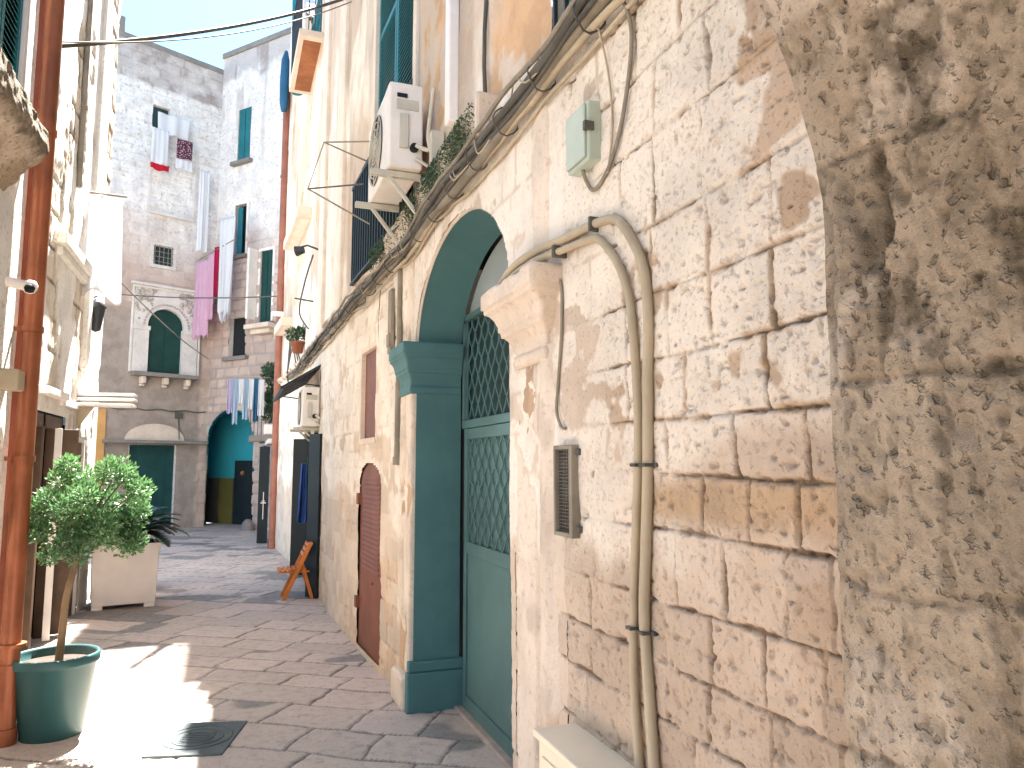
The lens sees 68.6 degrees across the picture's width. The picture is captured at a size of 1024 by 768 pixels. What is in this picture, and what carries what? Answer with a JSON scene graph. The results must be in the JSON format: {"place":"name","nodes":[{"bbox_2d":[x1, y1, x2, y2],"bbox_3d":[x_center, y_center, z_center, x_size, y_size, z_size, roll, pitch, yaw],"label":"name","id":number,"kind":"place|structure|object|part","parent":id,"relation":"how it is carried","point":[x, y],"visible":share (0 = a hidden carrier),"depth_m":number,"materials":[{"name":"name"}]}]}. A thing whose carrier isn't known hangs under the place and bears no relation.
{"place":"outdoors","nodes":[
{"label":"outdoors","id":0,"kind":"place"},
{"bbox_2d":[87,523,304,600],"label":"street paving","id":1,"kind":"structure","parent":0,"point":[211,558],"depth_m":12.07,"materials":[{"name":"grey stone"}]},
{"bbox_2d":[92,15,223,527],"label":"end building","id":2,"kind":"structure","parent":1,"relation":"on","point":[150,360],"depth_m":19.24,"materials":[{"name":"white stone"}]},
{"bbox_2d":[126,445,176,525],"bbox_3d":[-9.061,2.566,18.773,0.148,2.130,1.180,-6,-9,44],"label":"garage door","id":3,"kind":"structure","parent":2,"relation":"in","point":[157,462],"depth_m":18.96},
{"bbox_2d":[113,408,204,438],"bbox_3d":[-9.015,0.978,18.631,0.290,0.771,2.905,-6,-9,44],"label":"facade wiring","id":4,"kind":"object","parent":2,"relation":"attached to","point":[178,415],"visible":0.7,"depth_m":19.19,"materials":[{"name":"grey plastic"}]},
{"bbox_2d":[150,162,168,172],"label":"hanging cloth","id":5,"kind":"object","parent":2,"relation":"hanging from","point":[156,166],"visible":1,"depth_m":19.11,"materials":[{"name":"red fabric"}]},
{"bbox_2d":[151,127,168,164],"bbox_3d":[-8.987,-6.059,19.151,0.420,0.940,0.057,6,-8,-43],"label":"hanging cloth","id":6,"kind":"object","parent":2,"relation":"hanging from","point":[159,146],"visible":1,"depth_m":19.15,"materials":[{"name":"white fabric"}]},
{"bbox_2d":[149,241,176,270],"bbox_3d":[-9.028,-3.289,19.373,0.160,0.660,0.640,-6,-9,44],"label":"window","id":7,"kind":"structure","parent":2,"relation":"in","point":[165,256],"depth_m":19.38,"materials":[{"name":"white stone"}]},
{"bbox_2d":[128,280,199,389],"bbox_3d":[-8.831,-1.208,19.178,0.440,2.620,1.800,-6,-9,44],"label":"balcony window","id":8,"kind":"structure","parent":2,"relation":"in","point":[155,351],"depth_m":19.21,"materials":[{"name":"white stone"}]},
{"bbox_2d":[149,104,192,155],"bbox_3d":[-8.983,-6.690,19.780,0.170,1.110,1.100,-6,-9,44],"label":"window","id":9,"kind":"structure","parent":2,"relation":"in","point":[156,108],"depth_m":19.60,"materials":[{"name":"white stone"}]},
{"bbox_2d":[147,137,198,223],"bbox_3d":[-8.845,-5.322,19.637,0.120,2.000,1.240,-6,-9,44],"label":"blocked window","id":10,"kind":"structure","parent":2,"relation":"in","point":[159,213],"depth_m":19.55,"materials":[{"name":"white stone"}]},
{"bbox_2d":[158,111,190,140],"bbox_3d":[-8.770,-6.680,19.497,0.125,0.570,0.850,-6,-9,45],"label":"hanging cloth","id":11,"kind":"object","parent":2,"relation":"hanging from","point":[177,127],"visible":1,"depth_m":19.47,"materials":[{"name":"white fabric"}]},
{"bbox_2d":[175,158,191,171],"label":"hanging cloth","id":12,"kind":"object","parent":2,"relation":"hanging from","point":[185,165],"visible":1,"depth_m":19.57,"materials":[{"name":"white fabric"}]},
{"bbox_2d":[176,138,192,160],"bbox_3d":[-8.553,-6.111,19.602,0.400,0.540,0.029,6,-9,-44],"label":"hanging cloth","id":13,"kind":"object","parent":2,"relation":"hanging from","point":[184,149],"visible":1,"depth_m":19.59,"materials":[{"name":"purple fabric"}]},
{"bbox_2d":[196,170,209,252],"bbox_3d":[-8.180,-4.581,19.885,0.266,2.220,0.082,5,-8,-41],"label":"hanging cloth","id":14,"kind":"object","parent":2,"relation":"hanging from","point":[202,221],"visible":1,"depth_m":19.89,"materials":[{"name":"white fabric"}]},
{"bbox_2d":[203,27,290,542],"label":"side building","id":15,"kind":"structure","parent":1,"relation":"on","point":[238,473],"depth_m":19.85,"materials":[{"name":"white paint"}]},
{"bbox_2d":[199,239,233,259],"bbox_3d":[-7.482,-3.462,19.633,1.619,0.323,0.605,-5,-8,37],"label":"laundry pole","id":16,"kind":"object","parent":15,"relation":"attached to","point":[216,249],"visible":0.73,"depth_m":19.46,"materials":[{"name":"grey metal"}]},
{"bbox_2d":[192,259,207,339],"bbox_3d":[-8.082,-2.211,19.576,0.620,2.100,0.091,-3,-7,29],"label":"hanging cloth","id":17,"kind":"object","parent":16,"relation":"hanging from","point":[200,325],"visible":0.98,"depth_m":19.61,"materials":[{"name":"pink fabric"}]},
{"bbox_2d":[206,253,213,320],"bbox_3d":[-7.771,-2.502,19.343,0.219,1.770,0.083,-5,-8,37],"label":"hanging cloth","id":18,"kind":"object","parent":16,"relation":"hanging from","point":[209,309],"visible":0.95,"depth_m":19.35,"materials":[{"name":"pink fabric"}]},
{"bbox_2d":[213,247,219,296],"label":"hanging cloth","id":19,"kind":"object","parent":16,"relation":"hanging from","point":[216,271],"visible":0.99,"depth_m":19.29,"materials":[{"name":"red fabric"}]},
{"bbox_2d":[217,216,235,323],"bbox_3d":[-7.269,-2.896,19.054,0.550,2.749,0.147,-4,-7,31],"label":"hanging cloth","id":20,"kind":"object","parent":16,"relation":"hanging from","point":[227,229],"visible":0.98,"depth_m":19.05,"materials":[{"name":"white fabric"}]},
{"bbox_2d":[221,316,248,361],"bbox_3d":[-7.149,-1.196,19.569,0.880,1.180,0.280,-4,-7,30],"label":"window","id":21,"kind":"structure","parent":15,"relation":"in","point":[237,334],"depth_m":19.73,"materials":[{"name":"black wood"}]},
{"bbox_2d":[230,106,252,166],"bbox_3d":[-7.210,-6.685,20.196,0.740,1.630,0.280,-4,-7,30],"label":"window","id":22,"kind":"structure","parent":15,"relation":"in","point":[244,131],"depth_m":20.21,"materials":[{"name":"teal wood"}]},
{"bbox_2d":[233,200,249,259],"bbox_3d":[-7.197,-4.071,19.907,0.690,1.570,0.280,-4,-7,30],"label":"window","id":23,"kind":"structure","parent":15,"relation":"in","point":[236,206],"depth_m":19.99,"materials":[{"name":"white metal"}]},
{"bbox_2d":[232,461,253,524],"bbox_3d":[-7.272,2.929,20.227,0.844,1.720,0.154,-4,-7,30],"label":"door","id":24,"kind":"structure","parent":15,"relation":"in","point":[242,505],"depth_m":20.26,"materials":[{"name":"black wood"}]},
{"bbox_2d":[241,377,270,377],"bbox_3d":[-5.744,-0.135,16.359,0.936,0.034,0.015,1,-6,-9],"label":"clothesline","id":25,"kind":"object","parent":15,"relation":"attached to","point":[255,377],"visible":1,"depth_m":16.39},
{"bbox_2d":[226,379,232,413],"bbox_3d":[-6.104,0.269,16.252,0.124,0.765,0.059,1,-6,-8],"label":"garment","id":26,"kind":"object","parent":25,"relation":"hanging from","point":[229,396],"visible":1,"depth_m":16.25,"materials":[{"name":"fabric"}]},
{"bbox_2d":[232,378,238,424],"bbox_3d":[-5.998,0.375,16.257,0.120,1.015,0.059,1,-6,-5],"label":"garment","id":27,"kind":"object","parent":25,"relation":"hanging from","point":[235,399],"visible":1,"depth_m":16.26,"materials":[{"name":"blue fabric"}]},
{"bbox_2d":[238,379,243,404],"bbox_3d":[-5.894,0.173,16.295,0.121,0.565,0.055,0,-6,-3],"label":"garment","id":28,"kind":"object","parent":25,"relation":"hanging from","point":[240,391],"visible":1,"depth_m":16.30,"materials":[{"name":"white fabric"}]},
{"bbox_2d":[242,378,248,419],"bbox_3d":[-5.788,0.329,16.296,0.127,0.915,0.054,1,-6,-8],"label":"garment","id":29,"kind":"object","parent":25,"relation":"hanging from","point":[245,400],"visible":1,"depth_m":16.30,"materials":[{"name":"blue fabric"}]},
{"bbox_2d":[248,379,253,409],"bbox_3d":[-5.682,0.227,16.325,0.120,0.665,0.055,1,-6,-5],"label":"garment","id":30,"kind":"object","parent":25,"relation":"hanging from","point":[251,393],"visible":1,"depth_m":16.32,"materials":[{"name":"white fabric"}]},
{"bbox_2d":[253,378,259,421],"bbox_3d":[-5.577,0.358,16.328,0.120,0.965,0.059,1,-6,-8],"label":"garment","id":31,"kind":"object","parent":25,"relation":"hanging from","point":[255,400],"visible":1,"depth_m":16.33,"materials":[{"name":"fabric"}]},
{"bbox_2d":[257,379,264,416],"bbox_3d":[-5.471,0.305,16.351,0.124,0.815,0.060,1,-6,-8],"label":"garment","id":32,"kind":"object","parent":25,"relation":"hanging from","point":[260,410],"visible":1,"depth_m":16.36,"materials":[{"name":"white fabric"}]},
{"bbox_2d":[256,446,269,542],"bbox_3d":[-5.140,2.267,15.493,0.243,1.980,1.467,3,-7,-28],"label":"open door","id":33,"kind":"structure","parent":15,"relation":"in","point":[264,459],"depth_m":15.34,"materials":[{"name":"black wood"}]},
{"bbox_2d":[251,246,275,323],"bbox_3d":[-6.293,-2.486,19.217,0.690,2.070,0.280,-4,-7,30],"label":"window","id":34,"kind":"structure","parent":15,"relation":"in","point":[267,265],"depth_m":19.25,"materials":[{"name":"white"}]},
{"bbox_2d":[260,361,274,441],"bbox_3d":[-5.301,0.378,16.802,0.770,1.816,0.716,2,-7,-20],"label":"bush","id":35,"kind":"object","parent":15,"relation":"on","point":[268,372],"visible":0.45,"depth_m":16.63,"materials":[{"name":"green plant"}]},
{"bbox_2d":[241,519,253,530],"bbox_3d":[-6.483,3.455,18.394,0.300,0.280,0.300,2,-7,-20],"label":"guard stone","id":36,"kind":"object","parent":1,"relation":"on","point":[247,524],"visible":0.99,"depth_m":18.29,"materials":[{"name":"grey stone"}]},
{"bbox_2d":[274,0,848,767],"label":"stone building","id":37,"kind":"structure","parent":1,"relation":"on","point":[446,566],"depth_m":2.62,"materials":[{"name":"stone"}]},
{"bbox_2d":[122,294,276,298],"bbox_3d":[-7.175,-1.983,16.562,6.271,0.828,0.024,-4,-7,31],"label":"overhead cable","id":38,"kind":"object","parent":37,"relation":"attached to","point":[201,297],"visible":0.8,"depth_m":16.22,"materials":[{"name":"black rubber"}]},
{"bbox_2d":[62,0,342,47],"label":"overhead cable","id":39,"kind":"object","parent":37,"relation":"attached to","point":[145,38],"visible":0.89,"depth_m":6.43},
{"bbox_2d":[271,311,283,316],"bbox_3d":[-4.564,-1.383,14.850,0.380,0.100,0.030,2,-7,-20],"label":"pipe clamp","id":40,"kind":"object","parent":37,"relation":"attached to","point":[277,313],"visible":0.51,"depth_m":14.81,"materials":[{"name":"white metal"}]},
{"bbox_2d":[267,92,290,548],"bbox_3d":[-4.591,-1.453,14.948,0.242,9.300,0.204,-2,-6,15],"label":"downpipe","id":41,"kind":"object","parent":37,"relation":"attached to","point":[280,308],"visible":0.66,"depth_m":14.87,"materials":[{"name":"metal"}]},
{"bbox_2d":[280,51,289,111],"bbox_3d":[-4.615,-6.145,15.211,0.180,1.317,0.220,2,-7,-20],"label":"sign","id":42,"kind":"object","parent":37,"relation":"hanging from","point":[284,77],"visible":1,"depth_m":15.13,"materials":[{"name":"metal"}]},
{"bbox_2d":[287,340,300,381],"bbox_3d":[-3.608,-0.418,12.431,0.039,0.922,1.626,3,-7,-24],"label":"cable loop","id":43,"kind":"object","parent":37,"relation":"attached to","point":[290,353],"visible":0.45,"depth_m":12.90,"materials":[{"name":"white plastic"}]},
{"bbox_2d":[285,324,305,353],"bbox_3d":[-3.413,-0.727,11.881,0.390,0.478,0.477,2,-7,-20],"label":"flower pot","id":44,"kind":"object","parent":37,"relation":"on","point":[298,345],"visible":0.96,"depth_m":11.81,"materials":[{"name":"ceramic"}]},
{"bbox_2d":[291,0,301,95],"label":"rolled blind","id":45,"kind":"object","parent":37,"relation":"attached to","point":[293,10],"visible":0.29,"depth_m":13.48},
{"bbox_2d":[273,364,320,401],"bbox_3d":[-3.022,0.006,10.496,0.518,0.343,2.150,2,-7,-20],"label":"awning","id":46,"kind":"object","parent":37,"relation":"attached to","point":[291,386],"visible":0.85,"depth_m":9.88,"materials":[{"name":"fabric"}]},
{"bbox_2d":[289,439,308,574],"bbox_3d":[-3.089,1.784,10.932,0.240,1.960,0.040,0,-6,2],"label":"door leaf","id":47,"kind":"structure","parent":37,"relation":"in","point":[300,446],"depth_m":10.92,"materials":[{"name":"black wood"}]},
{"bbox_2d":[297,464,307,524],"bbox_3d":[-2.798,1.490,10.160,0.210,0.820,0.092,2,-7,-20],"label":"cloth","id":48,"kind":"object","parent":37,"relation":"hanging from","point":[302,504],"visible":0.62,"depth_m":10.14,"materials":[{"name":"blue fabric"}]},
{"bbox_2d":[295,254,313,328],"bbox_3d":[-3.091,-1.362,11.111,0.282,1.113,0.621,2,-7,-20],"label":"wire bracket","id":49,"kind":"object","parent":37,"relation":"attached to","point":[300,298],"visible":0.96,"depth_m":11.12,"materials":[{"name":"black metal"}]},
{"bbox_2d":[290,387,320,440],"bbox_3d":[-2.598,0.477,9.731,0.490,0.821,0.845,2,-7,-20],"label":"air conditioner","id":50,"kind":"object","parent":37,"relation":"attached to","point":[308,417],"visible":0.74,"depth_m":9.46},
{"bbox_2d":[294,244,317,256],"bbox_3d":[-2.865,-1.877,10.556,0.408,0.148,0.146,-1,-6,11],"label":"wall lamp","id":51,"kind":"object","parent":37,"relation":"attached to","point":[299,250],"visible":0.88,"depth_m":10.53,"materials":[{"name":"metal"}]},
{"bbox_2d":[305,434,321,597],"bbox_3d":[-2.408,1.588,9.115,0.220,1.960,0.040,-5,-8,40],"label":"door leaf","id":52,"kind":"structure","parent":37,"relation":"in","point":[315,440],"depth_m":9.09,"materials":[{"name":"black wood"}]},
{"bbox_2d":[311,0,320,31],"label":"window","id":53,"kind":"structure","parent":37,"relation":"in","point":[318,17],"depth_m":11.81,"materials":[{"name":"teal wood"}]},
{"bbox_2d":[307,141,368,223],"bbox_3d":[-1.361,-1.732,6.601,0.887,0.874,0.362,-4,-7,33],"label":"drying rack","id":54,"kind":"object","parent":37,"relation":"attached to","point":[325,142],"visible":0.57,"depth_m":6.68,"materials":[{"name":"grey metal"}]},
{"bbox_2d":[354,463,381,665],"bbox_3d":[-1.189,1.470,6.299,0.074,1.630,0.964,3,-7,-23],"label":"shutter door","id":55,"kind":"structure","parent":37,"relation":"in","point":[367,602],"depth_m":6.29,"materials":[{"name":"brown wood"}]},
{"bbox_2d":[350,0,418,285],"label":"window","id":56,"kind":"structure","parent":37,"relation":"in","point":[396,22],"depth_m":6.48,"materials":[{"name":"teal wood"}]},
{"bbox_2d":[386,288,394,353],"bbox_3d":[-0.936,-0.482,5.778,0.046,0.500,0.100,2,-7,-20],"label":"wall strip","id":57,"kind":"object","parent":37,"relation":"attached to","point":[391,322],"depth_m":5.75,"materials":[{"name":"beige stone"}]},
{"bbox_2d":[355,81,435,243],"bbox_3d":[-0.794,-1.454,5.071,0.410,0.880,0.914,2,-7,-20],"label":"air conditioner","id":58,"kind":"object","parent":37,"relation":"attached to","point":[396,149],"visible":0.86,"depth_m":4.79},
{"bbox_2d":[393,269,402,464],"bbox_3d":[-0.830,-0.134,5.512,0.072,1.450,0.068,2,-7,-20],"label":"lead pipe","id":59,"kind":"object","parent":37,"relation":"attached to","point":[396,458],"visible":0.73,"depth_m":5.47,"materials":[{"name":"grey metal"}]},
{"bbox_2d":[368,102,474,271],"bbox_3d":[-0.665,-1.142,4.890,0.064,0.192,2.847,2,-7,-21],"label":"plant","id":60,"kind":"object","parent":37,"relation":"on","point":[429,178],"visible":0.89,"depth_m":4.34,"materials":[{"name":"green plant"}]},
{"bbox_2d":[429,130,443,166],"bbox_3d":[-0.445,-1.412,4.528,0.080,0.260,0.240,2,-7,-20],"label":"bracket","id":61,"kind":"object","parent":37,"relation":"attached to","point":[436,139],"visible":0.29,"depth_m":4.54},
{"bbox_2d":[445,0,458,127],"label":"duct","id":62,"kind":"object","parent":37,"relation":"attached to","point":[452,62],"visible":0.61,"depth_m":4.32,"materials":[{"name":"white metal"}]},
{"bbox_2d":[285,0,636,379],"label":"cable bundle","id":63,"kind":"object","parent":37,"relation":"attached to","point":[579,22],"visible":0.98,"depth_m":3.38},
{"bbox_2d":[378,290,380,351],"bbox_3d":[-1.102,-0.458,6.240,0.017,0.651,0.032,5,-8,-36],"label":"wire","id":64,"kind":"object","parent":63,"relation":"hanging from","point":[378,318],"visible":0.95,"depth_m":6.25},
{"bbox_2d":[597,27,613,173],"bbox_3d":[0.304,-0.956,2.462,0.043,0.532,0.047,2,-7,-20],"label":"wire","id":65,"kind":"object","parent":63,"relation":"hanging from","point":[610,91],"visible":0.93,"depth_m":2.45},
{"bbox_2d":[581,1,633,191],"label":"loop cable","id":66,"kind":"object","parent":63,"relation":"hanging from","point":[623,111],"visible":0.98,"depth_m":2.36,"materials":[{"name":"grey plastic"}]},
{"bbox_2d":[459,233,502,656],"bbox_3d":[0.159,0.513,4.284,0.350,3.100,2.400,2,-7,-20],"label":"doorway interior","id":67,"kind":"structure","parent":37,"relation":"in","point":[499,238],"depth_m":5.11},
{"bbox_2d":[482,0,487,91],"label":"wire","id":68,"kind":"object","parent":37,"relation":"attached to","point":[484,41],"visible":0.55,"depth_m":3.79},
{"bbox_2d":[462,422,512,759],"bbox_3d":[-0.127,1.162,4.516,0.051,1.820,1.040,2,-7,-20],"label":"door","id":69,"kind":"structure","parent":37,"relation":"in","point":[487,606],"depth_m":4.53,"materials":[{"name":"teal metal"}]},
{"bbox_2d":[555,279,566,429],"bbox_3d":[0.164,-0.132,2.784,0.023,0.612,0.144,3,-7,-28],"label":"wire","id":70,"kind":"object","parent":37,"relation":"attached to","point":[560,353],"visible":0.83,"depth_m":2.76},
{"bbox_2d":[552,0,570,27],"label":"window","id":71,"kind":"structure","parent":37,"relation":"in","point":[559,6],"depth_m":2.98,"materials":[{"name":"metal"}]},
{"bbox_2d":[553,445,582,538],"bbox_3d":[0.199,0.376,2.644,0.040,0.320,0.180,2,-7,-20],"label":"vent grille","id":72,"kind":"object","parent":37,"relation":"attached to","point":[567,511],"visible":0.98,"depth_m":2.64,"materials":[{"name":"grey metal"}]},
{"bbox_2d":[508,234,643,767],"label":"conduit","id":73,"kind":"object","parent":37,"relation":"attached to","point":[558,251],"visible":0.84,"depth_m":2.18,"materials":[{"name":"beige plastic"}]},
{"bbox_2d":[497,214,659,767],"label":"conduit","id":74,"kind":"object","parent":37,"relation":"attached to","point":[645,632],"visible":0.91,"depth_m":2.13,"materials":[{"name":"beige plastic"}]},
{"bbox_2d":[566,100,601,176],"bbox_3d":[0.246,-0.851,2.603,0.070,0.210,0.177,2,-7,-20],"label":"electric box","id":75,"kind":"object","parent":37,"relation":"attached to","point":[583,136],"visible":0.99,"depth_m":2.54,"materials":[{"name":"grey plastic"}]},
{"bbox_2d":[0,589,505,767],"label":"street paving","id":76,"kind":"structure","parent":0,"point":[295,679],"depth_m":5.21,"materials":[{"name":"grey stone"}]},
{"bbox_2d":[0,0,48,552],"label":"corner building","id":77,"kind":"structure","parent":76,"relation":"on","point":[24,141],"depth_m":4.35,"materials":[{"name":"beige paint"}]},
{"bbox_2d":[0,368,24,391],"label":"junction cover","id":78,"kind":"object","parent":77,"relation":"attached to","point":[12,379],"visible":1,"depth_m":4.29,"materials":[{"name":"beige plastic"}]},
{"bbox_2d":[0,0,30,89],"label":"window","id":79,"kind":"structure","parent":77,"relation":"in","point":[14,14],"depth_m":4.46,"materials":[{"name":"teal wood"}]},
{"bbox_2d":[5,276,37,293],"bbox_3d":[-2.867,-0.578,4.367,0.096,0.092,0.190,-6,-9,44],"label":"security camera","id":80,"kind":"object","parent":77,"relation":"attached to","point":[29,286],"visible":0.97,"depth_m":4.36,"materials":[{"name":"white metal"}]},
{"bbox_2d":[0,0,45,632],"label":"thin pipe","id":81,"kind":"object","parent":77,"relation":"attached to","point":[20,323],"visible":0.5,"depth_m":4.58,"materials":[{"name":"orange metal"}]},
{"bbox_2d":[0,0,64,747],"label":"downpipe","id":82,"kind":"object","parent":77,"relation":"attached to","point":[23,460],"visible":0.88,"depth_m":4.49,"materials":[{"name":"orange metal"}]},
{"bbox_2d":[62,1,351,42],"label":"overhead cable","id":83,"kind":"object","parent":77,"relation":"attached to","point":[201,37],"visible":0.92,"depth_m":6.30,"materials":[{"name":"black rubber"}]},
{"bbox_2d":[21,0,121,651],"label":"plastered building","id":84,"kind":"structure","parent":76,"relation":"on","point":[71,353],"depth_m":7.17,"materials":[{"name":"beige paint"}]},
{"bbox_2d":[31,410,64,636],"bbox_3d":[-4.642,1.302,6.937,0.690,2.100,2.800,2,-7,-20],"label":"doorway interior","id":85,"kind":"structure","parent":84,"relation":"in","point":[63,426],"depth_m":7.04,"materials":[{"name":"black"}]},
{"bbox_2d":[41,428,62,640],"bbox_3d":[-4.223,1.368,6.891,0.060,1.920,0.036,3,-7,-28],"label":"door leaf","id":86,"kind":"structure","parent":84,"relation":"in","point":[58,431],"depth_m":6.83,"materials":[{"name":"white metal"}]},
{"bbox_2d":[50,429,78,634],"bbox_3d":[-4.277,1.398,7.168,0.140,1.920,0.036,5,-8,-38],"label":"door leaf","id":87,"kind":"structure","parent":84,"relation":"in","point":[70,438],"depth_m":7.11,"materials":[{"name":"brown wood"}]},
{"bbox_2d":[68,443,81,616],"bbox_3d":[-4.631,1.532,7.853,0.030,1.840,0.550,2,-7,-20],"label":"door leaf","id":88,"kind":"structure","parent":84,"relation":"in","point":[79,444],"depth_m":8.01,"materials":[{"name":"brown wood"}]},
{"bbox_2d":[76,0,93,187],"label":"thin pipe","id":89,"kind":"object","parent":84,"relation":"attached to","point":[84,106],"visible":0.94,"depth_m":7.41,"materials":[{"name":"beige metal"}]},
{"bbox_2d":[39,386,137,429],"bbox_3d":[-4.003,0.236,7.169,0.583,0.429,1.781,2,-7,-20],"label":"folded awning","id":90,"kind":"object","parent":84,"relation":"on","point":[84,410],"visible":0.8,"depth_m":7.73,"materials":[{"name":"white fabric"}]},
{"bbox_2d":[91,294,106,331],"bbox_3d":[-4.575,-0.779,8.257,0.200,0.422,0.173,2,-7,-20],"label":"lantern","id":91,"kind":"object","parent":84,"relation":"attached to","point":[99,308],"visible":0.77,"depth_m":8.21,"materials":[{"name":"metal"}]},
{"bbox_2d":[89,191,126,197],"bbox_3d":[-4.318,-2.022,8.004,0.380,0.024,0.021,3,-7,-23],"label":"laundry pole","id":92,"kind":"object","parent":84,"relation":"attached to","point":[107,194],"visible":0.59,"depth_m":8.00,"materials":[{"name":"beige metal"}]},
{"bbox_2d":[81,194,122,305],"bbox_3d":[-4.333,-1.423,7.922,0.416,1.170,0.136,4,-7,-31],"label":"sheet","id":93,"kind":"object","parent":92,"relation":"hanging from","point":[103,247],"visible":0.88,"depth_m":7.96,"materials":[{"name":"white fabric"}]},
{"bbox_2d":[122,283,208,358],"bbox_3d":[-6.484,-1.052,14.476,0.017,0.420,11.298,2,-6,-16],"label":"overhead cable","id":94,"kind":"object","parent":84,"relation":"attached to","point":[158,318],"visible":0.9,"depth_m":12.50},
{"bbox_2d":[12,452,157,743],"bbox_3d":[-2.618,1.261,4.606,0.696,1.681,0.691,-3,-7,27],"label":"potted tree","id":95,"kind":"object","parent":76,"relation":"on","point":[53,686],"visible":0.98,"depth_m":4.49,"materials":[{"name":"green plant"}]},
{"bbox_2d":[90,537,160,610],"bbox_3d":[-4.487,2.183,8.665,0.704,0.720,0.704,4,-7,-30],"label":"planter","id":96,"kind":"object","parent":76,"relation":"on","point":[118,580],"visible":0.7,"depth_m":8.38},
{"bbox_2d":[88,502,188,551],"bbox_3d":[-4.385,1.635,8.648,1.260,0.516,1.166,2,-7,-20],"label":"cycad","id":97,"kind":"object","parent":96,"relation":"in","point":[152,526],"visible":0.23,"depth_m":8.71,"materials":[{"name":"green plant"}]},
{"bbox_2d":[141,721,246,758],"bbox_3d":[-1.837,2.072,4.381,0.430,0.025,0.540,1,-6,-5],"label":"manhole cover","id":98,"kind":"object","parent":76,"relation":"on","point":[192,739],"visible":1,"depth_m":4.33,"materials":[{"name":"grey metal"}]},
{"bbox_2d":[277,541,313,600],"bbox_3d":[-2.614,2.246,9.065,0.418,0.695,0.362,2,-7,-20],"label":"folding chair","id":99,"kind":"object","parent":76,"relation":"on","point":[294,571],"visible":0.91,"depth_m":8.95,"materials":[{"name":"brown wood"}]},
{"bbox_2d":[121,0,551,100],"label":"sky","id":100,"kind":"structure","parent":0,"point":[144,18],"materials":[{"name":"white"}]},
{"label":"street paving","id":101,"kind":"structure","parent":0,"visible":0},
{"bbox_2d":[533,723,634,767],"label":"meter cabinet","id":102,"kind":"object","parent":101,"relation":"on","point":[573,745],"visible":0.96,"depth_m":2.35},
{"bbox_3d":[0.174,1.494,2.214,0.008,0.605,0.440,2,-7,-20],"label":"door","id":103,"kind":"part","parent":102,"relation":"part of","materials":[{"name":"beige metal"}]},
{"bbox_2d":[756,0,1023,767],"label":"stone archway","id":104,"kind":"object","parent":101,"relation":"on","point":[912,111],"visible":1,"depth_m":1.16,"materials":[{"name":"beige stone"}]}
]}

